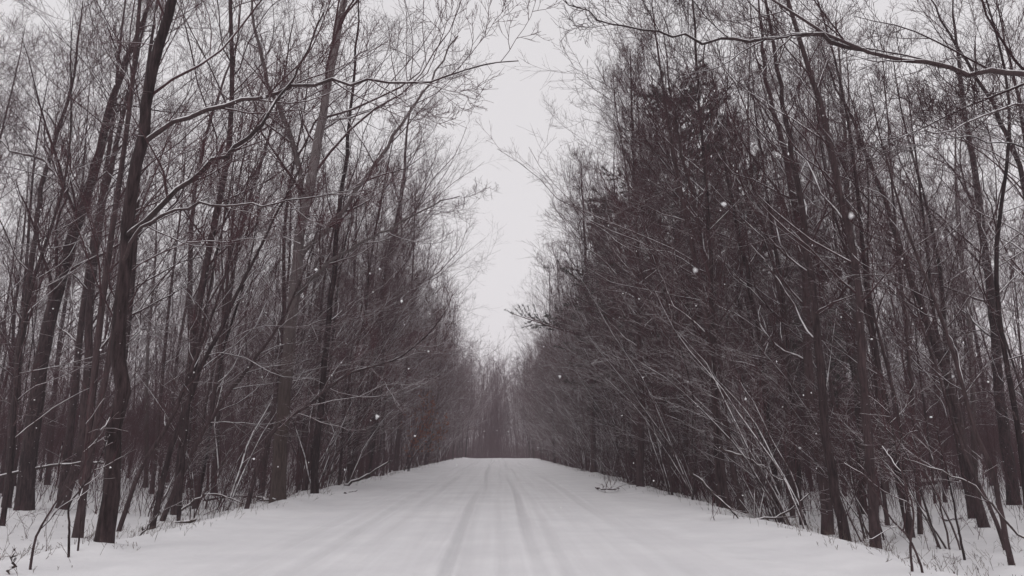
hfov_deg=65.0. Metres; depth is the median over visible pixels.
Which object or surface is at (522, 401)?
bare tree
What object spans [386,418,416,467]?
sapling
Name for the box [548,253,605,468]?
bare tree
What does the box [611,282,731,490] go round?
sapling
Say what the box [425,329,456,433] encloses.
bare tree
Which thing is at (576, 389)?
sapling
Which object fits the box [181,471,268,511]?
fallen branch
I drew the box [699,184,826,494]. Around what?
bare tree
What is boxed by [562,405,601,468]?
sapling
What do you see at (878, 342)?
bare tree
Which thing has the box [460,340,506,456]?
bare tree
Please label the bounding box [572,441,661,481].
sapling
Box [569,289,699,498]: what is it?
sapling
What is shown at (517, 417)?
bare tree
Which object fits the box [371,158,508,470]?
bare tree
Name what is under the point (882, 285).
bare tree
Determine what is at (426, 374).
bare tree
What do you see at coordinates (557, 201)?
bare tree
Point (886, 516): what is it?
bare tree
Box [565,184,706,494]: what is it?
bare tree
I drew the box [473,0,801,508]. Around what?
bare tree
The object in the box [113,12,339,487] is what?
bare tree
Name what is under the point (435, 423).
sapling
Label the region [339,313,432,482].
sapling
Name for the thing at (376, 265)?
bare tree
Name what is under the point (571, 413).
sapling
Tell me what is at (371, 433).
bare tree
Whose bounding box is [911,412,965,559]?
bare shoot
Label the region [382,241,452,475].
bare tree
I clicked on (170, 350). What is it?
bare tree
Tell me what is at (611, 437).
sapling
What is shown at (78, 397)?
bare tree
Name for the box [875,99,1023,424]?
bare tree
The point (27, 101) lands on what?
bare tree
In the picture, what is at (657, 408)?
sapling
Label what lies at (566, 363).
bare tree
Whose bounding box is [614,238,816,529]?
sapling
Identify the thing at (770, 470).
sapling
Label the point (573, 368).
bare tree
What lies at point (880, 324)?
bare tree
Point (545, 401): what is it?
sapling
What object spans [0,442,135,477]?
fallen log
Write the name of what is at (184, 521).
fallen log
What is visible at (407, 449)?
sapling
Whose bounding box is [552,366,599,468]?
sapling
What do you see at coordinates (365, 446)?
sapling
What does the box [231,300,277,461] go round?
bare tree
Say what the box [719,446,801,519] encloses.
fallen branch
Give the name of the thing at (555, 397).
sapling
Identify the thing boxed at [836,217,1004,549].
bare tree
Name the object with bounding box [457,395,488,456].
bare tree
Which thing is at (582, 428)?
sapling
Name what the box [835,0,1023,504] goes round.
bare tree
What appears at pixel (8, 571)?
broken stub
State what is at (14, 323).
bare tree
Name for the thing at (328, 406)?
sapling
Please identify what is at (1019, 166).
bare tree
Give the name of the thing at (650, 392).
bare tree
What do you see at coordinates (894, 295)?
bare tree
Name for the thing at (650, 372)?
bare tree
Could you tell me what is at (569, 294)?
bare tree
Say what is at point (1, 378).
bare tree
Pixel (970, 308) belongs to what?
bare tree
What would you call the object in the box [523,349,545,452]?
bare tree
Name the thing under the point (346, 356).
sapling
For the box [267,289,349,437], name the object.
bare tree
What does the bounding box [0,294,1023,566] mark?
undergrowth
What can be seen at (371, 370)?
sapling
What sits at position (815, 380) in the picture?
bare tree
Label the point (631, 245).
bare tree
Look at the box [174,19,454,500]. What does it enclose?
bare tree
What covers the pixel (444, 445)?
sapling
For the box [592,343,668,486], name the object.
sapling
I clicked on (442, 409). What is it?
sapling
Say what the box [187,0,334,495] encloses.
bare tree
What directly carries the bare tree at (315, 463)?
on the ground
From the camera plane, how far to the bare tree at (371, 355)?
59.31 m
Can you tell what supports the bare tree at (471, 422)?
on the ground
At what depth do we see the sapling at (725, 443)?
25.95 m
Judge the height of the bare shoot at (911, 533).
2.554 m
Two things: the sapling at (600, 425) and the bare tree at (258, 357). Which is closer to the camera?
the sapling at (600, 425)
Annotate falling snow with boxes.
[1,5,1022,511]
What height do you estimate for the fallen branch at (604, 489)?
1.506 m
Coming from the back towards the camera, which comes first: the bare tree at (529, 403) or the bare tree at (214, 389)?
the bare tree at (529, 403)
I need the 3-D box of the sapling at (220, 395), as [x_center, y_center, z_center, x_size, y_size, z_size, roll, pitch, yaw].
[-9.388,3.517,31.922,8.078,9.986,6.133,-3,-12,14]
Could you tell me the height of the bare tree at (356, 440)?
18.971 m
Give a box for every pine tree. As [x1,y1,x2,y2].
[503,191,651,471]
[564,58,814,492]
[594,300,698,471]
[655,108,851,487]
[768,222,874,456]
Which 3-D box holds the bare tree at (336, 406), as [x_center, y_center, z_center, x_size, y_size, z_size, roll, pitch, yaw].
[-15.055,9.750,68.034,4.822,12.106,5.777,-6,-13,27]
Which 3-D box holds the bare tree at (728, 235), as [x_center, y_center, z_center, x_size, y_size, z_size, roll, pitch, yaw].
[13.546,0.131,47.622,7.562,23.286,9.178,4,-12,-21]
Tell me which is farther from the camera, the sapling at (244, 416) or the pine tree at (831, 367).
the pine tree at (831, 367)
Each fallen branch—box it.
[135,499,186,536]
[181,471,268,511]
[595,465,637,491]
[689,470,755,519]
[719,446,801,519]
[755,486,831,521]
[860,397,1023,538]
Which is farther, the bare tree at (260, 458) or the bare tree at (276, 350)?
the bare tree at (276, 350)
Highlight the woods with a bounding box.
[0,79,1023,488]
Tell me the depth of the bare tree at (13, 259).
49.44 m
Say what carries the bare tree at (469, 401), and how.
on the ground
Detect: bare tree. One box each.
[0,0,106,216]
[0,0,108,344]
[0,0,175,507]
[0,0,222,498]
[0,0,224,525]
[0,0,245,510]
[0,0,371,537]
[0,51,157,493]
[0,147,67,485]
[0,178,46,396]
[0,181,118,432]
[0,184,47,337]
[0,194,113,495]
[0,226,42,434]
[0,227,53,470]
[2,0,294,361]
[2,153,150,455]
[3,254,133,480]
[10,53,181,484]
[21,0,254,509]
[62,0,568,542]
[70,201,166,479]
[70,263,180,407]
[80,174,185,400]
[83,98,247,493]
[88,152,227,487]
[105,329,170,427]
[107,0,453,514]
[111,328,173,466]
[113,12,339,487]
[116,146,354,531]
[129,226,276,491]
[132,262,213,468]
[136,172,300,492]
[138,96,316,520]
[148,55,353,508]
[148,168,261,482]
[149,94,378,529]
[151,294,204,470]
[156,304,237,481]
[160,208,373,520]
[167,244,250,431]
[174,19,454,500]
[177,0,499,503]
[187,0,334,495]
[194,291,261,469]
[206,217,306,465]
[206,303,268,444]
[210,108,394,441]
[213,281,281,466]
[215,257,277,458]
[216,208,305,483]
[219,218,323,464]
[224,133,411,493]
[225,268,306,474]
[225,328,278,467]
[230,308,281,478]
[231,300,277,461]
[235,121,451,490]
[243,261,340,469]
[244,0,493,493]
[244,164,356,432]
[244,281,463,508]
[262,301,303,438]
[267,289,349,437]
[270,305,352,454]
[275,201,387,490]
[275,243,334,457]
[289,136,408,414]
[290,221,381,484]
[293,66,506,475]
[296,273,377,476]
[298,268,354,446]
[299,149,460,484]
[300,184,440,441]
[300,337,355,447]
[306,306,365,464]
[309,110,521,480]
[309,218,425,482]
[322,162,471,476]
[323,126,432,474]
[328,260,425,477]
[331,203,403,404]
[343,229,443,474]
[344,220,451,469]
[354,218,446,478]
[364,323,434,462]
[367,269,452,434]
[368,230,440,470]
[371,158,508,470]
[375,198,459,474]
[379,244,464,472]
[380,253,443,447]
[380,365,414,469]
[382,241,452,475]
[392,341,442,466]
[395,359,435,444]
[399,271,468,469]
[401,335,447,457]
[405,271,467,464]
[416,275,500,464]
[417,299,475,456]
[417,335,468,439]
[421,299,480,440]
[424,305,474,422]
[424,336,465,462]
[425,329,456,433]
[425,329,491,458]
[426,315,483,461]
[429,351,478,449]
[430,342,468,449]
[431,336,465,450]
[437,378,467,460]
[441,317,484,460]
[444,324,484,455]
[445,365,480,458]
[445,371,479,459]
[450,367,483,457]
[452,347,491,454]
[452,358,489,457]
[457,364,493,457]
[457,376,489,457]
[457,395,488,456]
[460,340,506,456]
[461,380,483,449]
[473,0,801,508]
[497,368,536,457]
[501,360,537,453]
[501,366,535,453]
[502,0,858,507]
[503,253,562,462]
[505,342,549,458]
[505,348,537,457]
[505,365,543,459]
[505,385,529,457]
[506,302,567,465]
[508,233,595,468]
[508,360,542,458]
[510,400,528,456]
[511,332,548,446]
[512,384,536,456]
[515,330,545,427]
[516,242,583,465]
[518,317,563,462]
[520,292,604,463]
[520,361,542,452]
[521,354,555,460]
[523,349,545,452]
[525,339,558,444]
[525,346,556,456]
[528,146,616,472]
[529,47,685,463]
[530,118,682,487]
[531,346,562,457]
[532,224,653,476]
[532,327,575,466]
[532,339,567,457]
[533,280,628,467]
[535,316,579,442]
[536,22,731,486]
[536,223,646,478]
[536,270,599,470]
[536,311,581,468]
[537,298,576,458]
[538,114,692,484]
[540,246,609,421]
[542,0,1023,174]
[546,291,599,472]
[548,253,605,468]
[549,85,768,487]
[549,215,649,482]
[550,339,620,472]
[551,73,705,492]
[552,321,618,473]
[558,0,772,513]
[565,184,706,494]
[568,150,699,464]
[576,72,754,494]
[589,180,765,502]
[590,234,693,478]
[593,216,667,479]
[601,0,804,517]
[603,80,759,499]
[603,212,744,496]
[609,60,793,521]
[622,309,677,474]
[623,156,790,488]
[628,87,773,497]
[648,47,847,524]
[654,0,964,534]
[654,223,828,501]
[657,0,917,541]
[660,224,769,464]
[673,120,778,479]
[685,0,976,548]
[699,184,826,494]
[704,0,968,537]
[708,7,974,504]
[716,76,846,493]
[720,69,903,496]
[722,99,839,453]
[723,4,926,514]
[724,37,952,525]
[730,257,849,471]
[740,216,839,397]
[747,154,843,491]
[754,1,978,533]
[763,31,919,492]
[768,25,990,527]
[779,188,860,397]
[780,19,1023,518]
[803,58,1014,564]
[803,110,948,480]
[824,163,963,477]
[824,246,916,431]
[825,80,993,502]
[830,225,927,399]
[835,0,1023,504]
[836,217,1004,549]
[850,192,1001,503]
[858,0,1023,274]
[868,174,1016,488]
[873,166,1017,485]
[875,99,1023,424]
[879,87,1022,477]
[890,194,1001,433]
[899,0,1023,506]
[903,0,1023,277]
[939,155,1023,359]
[944,200,1023,438]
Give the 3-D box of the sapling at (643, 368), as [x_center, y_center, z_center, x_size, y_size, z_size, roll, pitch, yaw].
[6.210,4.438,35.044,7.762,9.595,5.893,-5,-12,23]
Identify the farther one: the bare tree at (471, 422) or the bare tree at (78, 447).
the bare tree at (471, 422)
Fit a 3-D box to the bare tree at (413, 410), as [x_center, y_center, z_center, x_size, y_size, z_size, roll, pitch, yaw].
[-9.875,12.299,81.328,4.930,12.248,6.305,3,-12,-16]
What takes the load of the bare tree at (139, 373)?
on the ground
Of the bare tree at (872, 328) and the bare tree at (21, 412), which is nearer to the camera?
the bare tree at (872, 328)
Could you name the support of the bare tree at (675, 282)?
on the ground
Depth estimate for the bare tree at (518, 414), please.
127.18 m
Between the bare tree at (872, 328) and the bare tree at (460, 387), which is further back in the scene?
the bare tree at (460, 387)
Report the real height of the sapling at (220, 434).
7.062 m
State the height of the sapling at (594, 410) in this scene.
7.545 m
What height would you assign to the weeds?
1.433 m
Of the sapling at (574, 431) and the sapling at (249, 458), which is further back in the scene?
the sapling at (574, 431)
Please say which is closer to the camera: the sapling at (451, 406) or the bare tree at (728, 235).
the bare tree at (728, 235)
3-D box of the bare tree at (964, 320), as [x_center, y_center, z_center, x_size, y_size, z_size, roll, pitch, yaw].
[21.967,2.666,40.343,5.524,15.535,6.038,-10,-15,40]
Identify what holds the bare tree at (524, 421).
on the ground
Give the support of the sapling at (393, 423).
on the ground
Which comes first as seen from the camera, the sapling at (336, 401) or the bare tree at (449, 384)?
the sapling at (336, 401)
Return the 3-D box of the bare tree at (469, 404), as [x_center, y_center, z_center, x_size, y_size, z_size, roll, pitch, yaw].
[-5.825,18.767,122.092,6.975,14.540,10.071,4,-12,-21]
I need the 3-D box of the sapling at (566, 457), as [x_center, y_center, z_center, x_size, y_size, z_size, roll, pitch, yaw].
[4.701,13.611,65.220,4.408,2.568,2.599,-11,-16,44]
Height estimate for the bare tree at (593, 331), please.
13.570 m
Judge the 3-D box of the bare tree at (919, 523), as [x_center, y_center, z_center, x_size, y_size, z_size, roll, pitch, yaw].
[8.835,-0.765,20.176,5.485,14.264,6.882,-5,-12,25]
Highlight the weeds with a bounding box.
[0,456,1022,575]
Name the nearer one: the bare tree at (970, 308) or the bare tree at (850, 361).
the bare tree at (850, 361)
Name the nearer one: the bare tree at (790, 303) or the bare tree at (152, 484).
the bare tree at (152, 484)
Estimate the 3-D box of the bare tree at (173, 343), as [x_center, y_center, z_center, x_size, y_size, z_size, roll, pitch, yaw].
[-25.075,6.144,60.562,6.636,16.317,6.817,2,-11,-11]
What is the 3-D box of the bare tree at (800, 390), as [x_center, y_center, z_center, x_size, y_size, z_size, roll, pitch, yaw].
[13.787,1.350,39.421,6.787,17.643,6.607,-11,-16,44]
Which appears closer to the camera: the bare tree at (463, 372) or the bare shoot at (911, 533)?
the bare shoot at (911, 533)
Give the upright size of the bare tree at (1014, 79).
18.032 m
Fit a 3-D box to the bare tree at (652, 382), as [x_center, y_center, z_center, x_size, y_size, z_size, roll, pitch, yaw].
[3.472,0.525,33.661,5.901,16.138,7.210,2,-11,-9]
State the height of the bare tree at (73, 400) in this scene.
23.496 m
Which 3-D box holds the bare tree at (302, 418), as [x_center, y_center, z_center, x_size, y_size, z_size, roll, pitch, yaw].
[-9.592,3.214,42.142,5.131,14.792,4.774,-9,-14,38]
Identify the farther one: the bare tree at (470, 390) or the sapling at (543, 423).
the bare tree at (470, 390)
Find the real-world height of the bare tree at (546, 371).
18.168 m
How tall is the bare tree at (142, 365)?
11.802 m
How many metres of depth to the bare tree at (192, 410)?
34.70 m
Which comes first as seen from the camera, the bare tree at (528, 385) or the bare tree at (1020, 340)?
the bare tree at (1020, 340)
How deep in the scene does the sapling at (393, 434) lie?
57.31 m
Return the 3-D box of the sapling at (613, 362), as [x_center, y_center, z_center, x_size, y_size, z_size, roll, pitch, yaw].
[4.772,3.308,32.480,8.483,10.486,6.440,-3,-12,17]
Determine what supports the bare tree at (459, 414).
on the ground
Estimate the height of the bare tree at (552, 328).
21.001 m
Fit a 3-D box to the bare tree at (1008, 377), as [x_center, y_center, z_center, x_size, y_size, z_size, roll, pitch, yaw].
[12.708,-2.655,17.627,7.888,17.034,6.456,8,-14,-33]
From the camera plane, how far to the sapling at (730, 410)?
27.47 m
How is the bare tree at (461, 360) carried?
on the ground
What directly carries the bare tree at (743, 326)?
on the ground
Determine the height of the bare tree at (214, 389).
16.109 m
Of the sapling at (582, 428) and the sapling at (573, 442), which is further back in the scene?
the sapling at (573, 442)
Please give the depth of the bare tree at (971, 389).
37.86 m
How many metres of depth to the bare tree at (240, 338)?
60.21 m
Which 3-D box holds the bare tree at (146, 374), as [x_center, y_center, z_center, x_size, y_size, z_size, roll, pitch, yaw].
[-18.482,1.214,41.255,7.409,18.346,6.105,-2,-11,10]
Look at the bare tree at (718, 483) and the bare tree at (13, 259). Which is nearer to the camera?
the bare tree at (718, 483)
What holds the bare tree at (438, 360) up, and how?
on the ground
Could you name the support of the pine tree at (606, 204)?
on the ground
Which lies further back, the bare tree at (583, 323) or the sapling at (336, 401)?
the bare tree at (583, 323)
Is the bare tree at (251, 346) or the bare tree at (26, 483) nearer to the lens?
the bare tree at (26, 483)
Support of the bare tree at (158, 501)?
on the ground
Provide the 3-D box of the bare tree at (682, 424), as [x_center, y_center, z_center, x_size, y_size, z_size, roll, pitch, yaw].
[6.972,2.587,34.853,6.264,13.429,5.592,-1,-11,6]
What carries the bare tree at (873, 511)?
on the ground
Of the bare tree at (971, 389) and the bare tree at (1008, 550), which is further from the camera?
the bare tree at (971, 389)
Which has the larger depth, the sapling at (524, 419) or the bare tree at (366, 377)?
the sapling at (524, 419)
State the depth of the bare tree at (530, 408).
104.91 m
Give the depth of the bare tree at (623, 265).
45.28 m
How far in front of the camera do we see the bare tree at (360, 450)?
41.52 m
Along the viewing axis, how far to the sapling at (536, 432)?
91.70 m
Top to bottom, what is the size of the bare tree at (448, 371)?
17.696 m
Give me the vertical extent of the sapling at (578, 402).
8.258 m
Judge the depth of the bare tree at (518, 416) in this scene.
145.69 m
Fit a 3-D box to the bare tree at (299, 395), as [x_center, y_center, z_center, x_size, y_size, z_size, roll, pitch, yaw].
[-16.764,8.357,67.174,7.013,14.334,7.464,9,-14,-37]
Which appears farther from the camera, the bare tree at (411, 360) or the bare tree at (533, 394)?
the bare tree at (533, 394)
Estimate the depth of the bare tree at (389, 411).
62.69 m
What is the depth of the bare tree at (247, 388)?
45.22 m
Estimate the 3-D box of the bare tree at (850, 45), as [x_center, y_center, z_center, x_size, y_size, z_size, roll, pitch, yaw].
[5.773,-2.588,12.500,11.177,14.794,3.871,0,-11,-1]
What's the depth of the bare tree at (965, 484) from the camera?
24.80 m
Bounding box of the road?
[56,457,935,575]
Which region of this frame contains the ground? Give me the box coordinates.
[0,452,1023,575]
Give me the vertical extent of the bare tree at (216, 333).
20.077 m
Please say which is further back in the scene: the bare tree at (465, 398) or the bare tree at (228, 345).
the bare tree at (465, 398)
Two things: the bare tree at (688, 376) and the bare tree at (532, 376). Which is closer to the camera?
the bare tree at (688, 376)
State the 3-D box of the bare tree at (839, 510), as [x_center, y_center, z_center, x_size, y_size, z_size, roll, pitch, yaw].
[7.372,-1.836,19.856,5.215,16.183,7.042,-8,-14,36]
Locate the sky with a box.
[0,0,1023,454]
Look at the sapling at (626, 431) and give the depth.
41.01 m
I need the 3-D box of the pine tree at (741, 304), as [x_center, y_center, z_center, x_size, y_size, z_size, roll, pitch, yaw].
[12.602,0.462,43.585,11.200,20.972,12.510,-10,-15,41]
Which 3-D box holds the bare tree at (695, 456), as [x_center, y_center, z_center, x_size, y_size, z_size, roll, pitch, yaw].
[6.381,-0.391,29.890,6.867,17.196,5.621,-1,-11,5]
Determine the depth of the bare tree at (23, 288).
36.56 m
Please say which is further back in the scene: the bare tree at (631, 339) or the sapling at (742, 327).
the bare tree at (631, 339)
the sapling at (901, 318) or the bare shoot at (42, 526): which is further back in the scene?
the sapling at (901, 318)
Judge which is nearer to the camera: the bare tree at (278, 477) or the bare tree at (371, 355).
the bare tree at (278, 477)
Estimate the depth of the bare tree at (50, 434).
46.32 m
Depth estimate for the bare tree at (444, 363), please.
90.41 m
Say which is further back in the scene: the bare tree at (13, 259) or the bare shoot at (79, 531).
the bare tree at (13, 259)
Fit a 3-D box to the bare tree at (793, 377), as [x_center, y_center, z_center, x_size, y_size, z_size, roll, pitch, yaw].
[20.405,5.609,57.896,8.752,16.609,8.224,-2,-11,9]
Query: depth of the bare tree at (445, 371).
84.58 m
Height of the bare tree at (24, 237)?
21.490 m
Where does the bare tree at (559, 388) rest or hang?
on the ground
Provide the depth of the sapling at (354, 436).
33.55 m
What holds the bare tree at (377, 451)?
on the ground
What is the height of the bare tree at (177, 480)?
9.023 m
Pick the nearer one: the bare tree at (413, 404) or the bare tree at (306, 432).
the bare tree at (306, 432)
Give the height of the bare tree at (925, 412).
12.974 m
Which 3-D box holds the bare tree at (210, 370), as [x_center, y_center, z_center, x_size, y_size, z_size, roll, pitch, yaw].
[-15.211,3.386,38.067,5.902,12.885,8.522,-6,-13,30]
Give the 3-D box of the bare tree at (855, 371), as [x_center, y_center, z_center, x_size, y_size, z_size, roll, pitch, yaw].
[10.243,-1.213,27.679,6.653,18.004,6.500,0,-11,-1]
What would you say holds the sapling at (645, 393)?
on the ground
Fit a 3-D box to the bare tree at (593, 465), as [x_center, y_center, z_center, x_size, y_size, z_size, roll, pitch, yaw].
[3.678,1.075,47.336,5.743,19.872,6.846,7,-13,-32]
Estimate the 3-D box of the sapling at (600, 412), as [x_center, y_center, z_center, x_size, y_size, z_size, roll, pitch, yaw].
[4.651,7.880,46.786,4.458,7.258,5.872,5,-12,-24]
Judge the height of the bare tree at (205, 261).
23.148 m
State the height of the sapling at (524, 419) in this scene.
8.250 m
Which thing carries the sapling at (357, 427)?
on the ground
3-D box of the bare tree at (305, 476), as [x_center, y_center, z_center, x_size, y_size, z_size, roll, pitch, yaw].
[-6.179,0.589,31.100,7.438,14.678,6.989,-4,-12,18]
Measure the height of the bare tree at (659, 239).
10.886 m
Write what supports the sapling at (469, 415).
on the ground
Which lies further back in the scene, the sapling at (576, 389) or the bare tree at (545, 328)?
the bare tree at (545, 328)
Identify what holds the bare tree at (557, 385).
on the ground
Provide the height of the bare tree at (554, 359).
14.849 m
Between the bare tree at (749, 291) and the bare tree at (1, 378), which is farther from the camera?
the bare tree at (1, 378)
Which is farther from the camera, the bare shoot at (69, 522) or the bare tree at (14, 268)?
the bare tree at (14, 268)
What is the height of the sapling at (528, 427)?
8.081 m
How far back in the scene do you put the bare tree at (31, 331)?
40.19 m
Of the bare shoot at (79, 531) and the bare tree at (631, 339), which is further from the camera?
the bare tree at (631, 339)
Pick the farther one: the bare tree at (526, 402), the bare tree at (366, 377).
the bare tree at (526, 402)
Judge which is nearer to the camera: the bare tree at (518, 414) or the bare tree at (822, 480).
the bare tree at (822, 480)
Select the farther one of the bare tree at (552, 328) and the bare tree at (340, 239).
the bare tree at (552, 328)
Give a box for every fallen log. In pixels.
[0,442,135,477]
[142,518,196,530]
[204,483,276,502]
[344,460,390,485]
[921,478,961,485]
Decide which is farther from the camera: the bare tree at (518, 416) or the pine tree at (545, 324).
the bare tree at (518, 416)
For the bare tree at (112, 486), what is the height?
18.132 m
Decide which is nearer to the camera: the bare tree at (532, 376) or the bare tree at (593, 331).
the bare tree at (593, 331)
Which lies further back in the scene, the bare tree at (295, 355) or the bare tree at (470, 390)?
the bare tree at (470, 390)
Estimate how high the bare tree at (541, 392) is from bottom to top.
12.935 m
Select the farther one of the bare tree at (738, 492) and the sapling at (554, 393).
the sapling at (554, 393)
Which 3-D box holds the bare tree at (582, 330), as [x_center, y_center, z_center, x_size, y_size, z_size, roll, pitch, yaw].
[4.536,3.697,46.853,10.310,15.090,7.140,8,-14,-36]
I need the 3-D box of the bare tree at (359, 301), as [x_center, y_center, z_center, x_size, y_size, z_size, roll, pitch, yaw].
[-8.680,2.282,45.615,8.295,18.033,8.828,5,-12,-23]
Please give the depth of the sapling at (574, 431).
55.39 m
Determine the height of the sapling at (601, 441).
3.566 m
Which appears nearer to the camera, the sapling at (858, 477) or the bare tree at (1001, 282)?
the sapling at (858, 477)
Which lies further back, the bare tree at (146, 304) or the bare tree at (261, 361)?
the bare tree at (261, 361)
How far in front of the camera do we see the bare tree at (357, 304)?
56.25 m
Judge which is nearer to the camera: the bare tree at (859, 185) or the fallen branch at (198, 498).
the fallen branch at (198, 498)
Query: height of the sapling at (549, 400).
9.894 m
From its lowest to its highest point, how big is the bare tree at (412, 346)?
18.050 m
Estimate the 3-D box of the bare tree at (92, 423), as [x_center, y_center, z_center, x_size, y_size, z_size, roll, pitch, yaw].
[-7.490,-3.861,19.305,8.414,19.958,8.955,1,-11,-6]
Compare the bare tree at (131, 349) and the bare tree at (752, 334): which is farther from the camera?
the bare tree at (131, 349)
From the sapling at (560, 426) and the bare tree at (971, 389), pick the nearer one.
the bare tree at (971, 389)
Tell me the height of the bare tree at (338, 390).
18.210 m
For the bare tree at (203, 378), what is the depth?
43.47 m
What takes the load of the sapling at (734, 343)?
on the ground
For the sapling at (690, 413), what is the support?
on the ground
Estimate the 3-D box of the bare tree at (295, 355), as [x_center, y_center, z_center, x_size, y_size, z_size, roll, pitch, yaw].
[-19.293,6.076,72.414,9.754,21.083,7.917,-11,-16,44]
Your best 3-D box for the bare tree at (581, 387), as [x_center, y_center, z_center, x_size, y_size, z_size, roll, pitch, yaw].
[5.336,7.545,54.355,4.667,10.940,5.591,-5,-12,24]
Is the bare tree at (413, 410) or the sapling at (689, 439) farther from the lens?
the bare tree at (413, 410)
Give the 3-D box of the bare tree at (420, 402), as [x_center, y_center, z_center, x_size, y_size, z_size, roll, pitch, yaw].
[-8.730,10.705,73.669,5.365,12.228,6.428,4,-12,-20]
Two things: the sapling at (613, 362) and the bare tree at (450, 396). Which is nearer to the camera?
the sapling at (613, 362)
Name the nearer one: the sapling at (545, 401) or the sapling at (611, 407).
the sapling at (611, 407)
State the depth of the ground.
19.70 m
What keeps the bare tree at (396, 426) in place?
on the ground
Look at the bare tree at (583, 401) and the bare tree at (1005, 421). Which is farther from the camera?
the bare tree at (583, 401)
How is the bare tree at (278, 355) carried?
on the ground
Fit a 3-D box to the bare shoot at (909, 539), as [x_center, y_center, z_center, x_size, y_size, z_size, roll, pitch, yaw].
[4.356,2.752,9.538,1.070,1.815,0.414,6,-13,-26]
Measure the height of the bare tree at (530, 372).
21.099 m
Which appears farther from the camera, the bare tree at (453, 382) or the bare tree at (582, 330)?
the bare tree at (453, 382)
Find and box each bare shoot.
[29,411,124,569]
[66,431,121,556]
[77,373,131,550]
[844,383,917,571]
[846,442,923,572]
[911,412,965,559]
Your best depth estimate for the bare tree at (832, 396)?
36.39 m
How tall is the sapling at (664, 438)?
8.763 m
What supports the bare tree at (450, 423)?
on the ground
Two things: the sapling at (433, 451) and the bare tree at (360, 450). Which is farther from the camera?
the sapling at (433, 451)
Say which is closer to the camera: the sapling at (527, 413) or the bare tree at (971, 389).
the bare tree at (971, 389)
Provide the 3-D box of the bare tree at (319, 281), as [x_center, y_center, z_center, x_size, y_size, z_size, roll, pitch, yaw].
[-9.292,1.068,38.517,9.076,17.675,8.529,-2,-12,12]
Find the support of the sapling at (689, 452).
on the ground
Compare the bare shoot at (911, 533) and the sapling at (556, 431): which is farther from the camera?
the sapling at (556, 431)
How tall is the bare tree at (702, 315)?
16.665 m
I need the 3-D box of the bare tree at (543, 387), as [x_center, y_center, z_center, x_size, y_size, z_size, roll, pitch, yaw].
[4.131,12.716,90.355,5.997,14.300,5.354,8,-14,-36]
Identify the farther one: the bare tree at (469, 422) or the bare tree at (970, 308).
the bare tree at (469, 422)
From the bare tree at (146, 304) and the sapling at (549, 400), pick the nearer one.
the bare tree at (146, 304)
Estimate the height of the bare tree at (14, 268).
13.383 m
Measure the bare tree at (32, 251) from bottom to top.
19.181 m
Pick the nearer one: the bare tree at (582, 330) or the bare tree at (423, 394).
the bare tree at (582, 330)
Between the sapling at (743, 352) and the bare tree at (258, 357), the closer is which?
the sapling at (743, 352)
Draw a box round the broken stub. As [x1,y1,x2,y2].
[6,548,16,573]
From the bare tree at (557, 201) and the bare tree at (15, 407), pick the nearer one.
the bare tree at (15, 407)
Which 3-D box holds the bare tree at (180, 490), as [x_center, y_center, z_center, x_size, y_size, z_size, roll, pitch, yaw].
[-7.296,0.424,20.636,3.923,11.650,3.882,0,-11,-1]
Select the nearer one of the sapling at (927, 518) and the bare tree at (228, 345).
the sapling at (927, 518)
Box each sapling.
[97,258,304,519]
[147,414,229,516]
[193,241,372,503]
[205,273,391,509]
[222,286,397,510]
[235,235,439,484]
[243,332,380,486]
[292,268,443,479]
[296,311,445,492]
[320,324,456,488]
[320,417,369,486]
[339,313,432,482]
[349,362,435,481]
[375,393,424,467]
[379,433,428,471]
[380,375,414,468]
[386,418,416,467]
[396,374,475,466]
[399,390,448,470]
[402,362,471,467]
[407,396,457,462]
[412,393,451,459]
[413,385,446,459]
[414,398,455,440]
[416,438,444,466]
[421,383,471,439]
[434,427,465,461]
[447,390,497,458]
[497,345,599,471]
[500,400,549,459]
[505,362,568,465]
[505,393,560,449]
[513,400,542,451]
[517,407,549,461]
[518,379,567,465]
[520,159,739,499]
[521,370,586,436]
[521,376,576,466]
[523,343,608,474]
[524,294,651,484]
[531,413,577,461]
[532,248,700,499]
[532,369,600,426]
[532,432,585,467]
[535,261,722,486]
[535,270,671,494]
[539,346,629,477]
[541,405,582,453]
[541,436,562,464]
[543,354,622,471]
[546,343,619,474]
[550,394,607,471]
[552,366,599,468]
[553,397,606,469]
[553,445,581,466]
[554,426,585,470]
[558,392,624,475]
[558,421,596,469]
[562,399,613,460]
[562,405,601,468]
[563,370,627,462]
[563,388,648,485]
[564,277,790,525]
[567,303,731,493]
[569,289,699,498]
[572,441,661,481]
[575,324,706,493]
[579,417,627,476]
[581,371,662,483]
[581,389,661,483]
[586,382,656,468]
[589,326,673,485]
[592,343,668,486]
[597,409,775,495]
[603,266,792,521]
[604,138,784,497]
[604,346,699,488]
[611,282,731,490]
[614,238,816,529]
[629,253,875,500]
[631,334,791,524]
[644,414,710,496]
[646,199,867,540]
[653,332,762,509]
[654,333,779,489]
[655,372,729,489]
[659,381,782,516]
[688,407,800,518]
[699,282,856,523]
[727,379,884,539]
[774,161,1023,514]
[790,364,961,549]
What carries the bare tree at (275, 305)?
on the ground
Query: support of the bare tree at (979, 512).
on the ground
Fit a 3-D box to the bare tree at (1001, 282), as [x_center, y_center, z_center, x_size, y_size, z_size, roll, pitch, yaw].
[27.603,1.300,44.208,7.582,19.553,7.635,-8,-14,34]
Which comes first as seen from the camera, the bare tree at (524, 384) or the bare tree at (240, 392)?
the bare tree at (240, 392)
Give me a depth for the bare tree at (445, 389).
78.32 m
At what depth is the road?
13.42 m
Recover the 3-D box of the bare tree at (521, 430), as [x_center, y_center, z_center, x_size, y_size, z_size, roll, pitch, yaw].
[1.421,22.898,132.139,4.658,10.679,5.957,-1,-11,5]
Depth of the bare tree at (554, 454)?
86.74 m
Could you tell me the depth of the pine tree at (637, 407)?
49.61 m

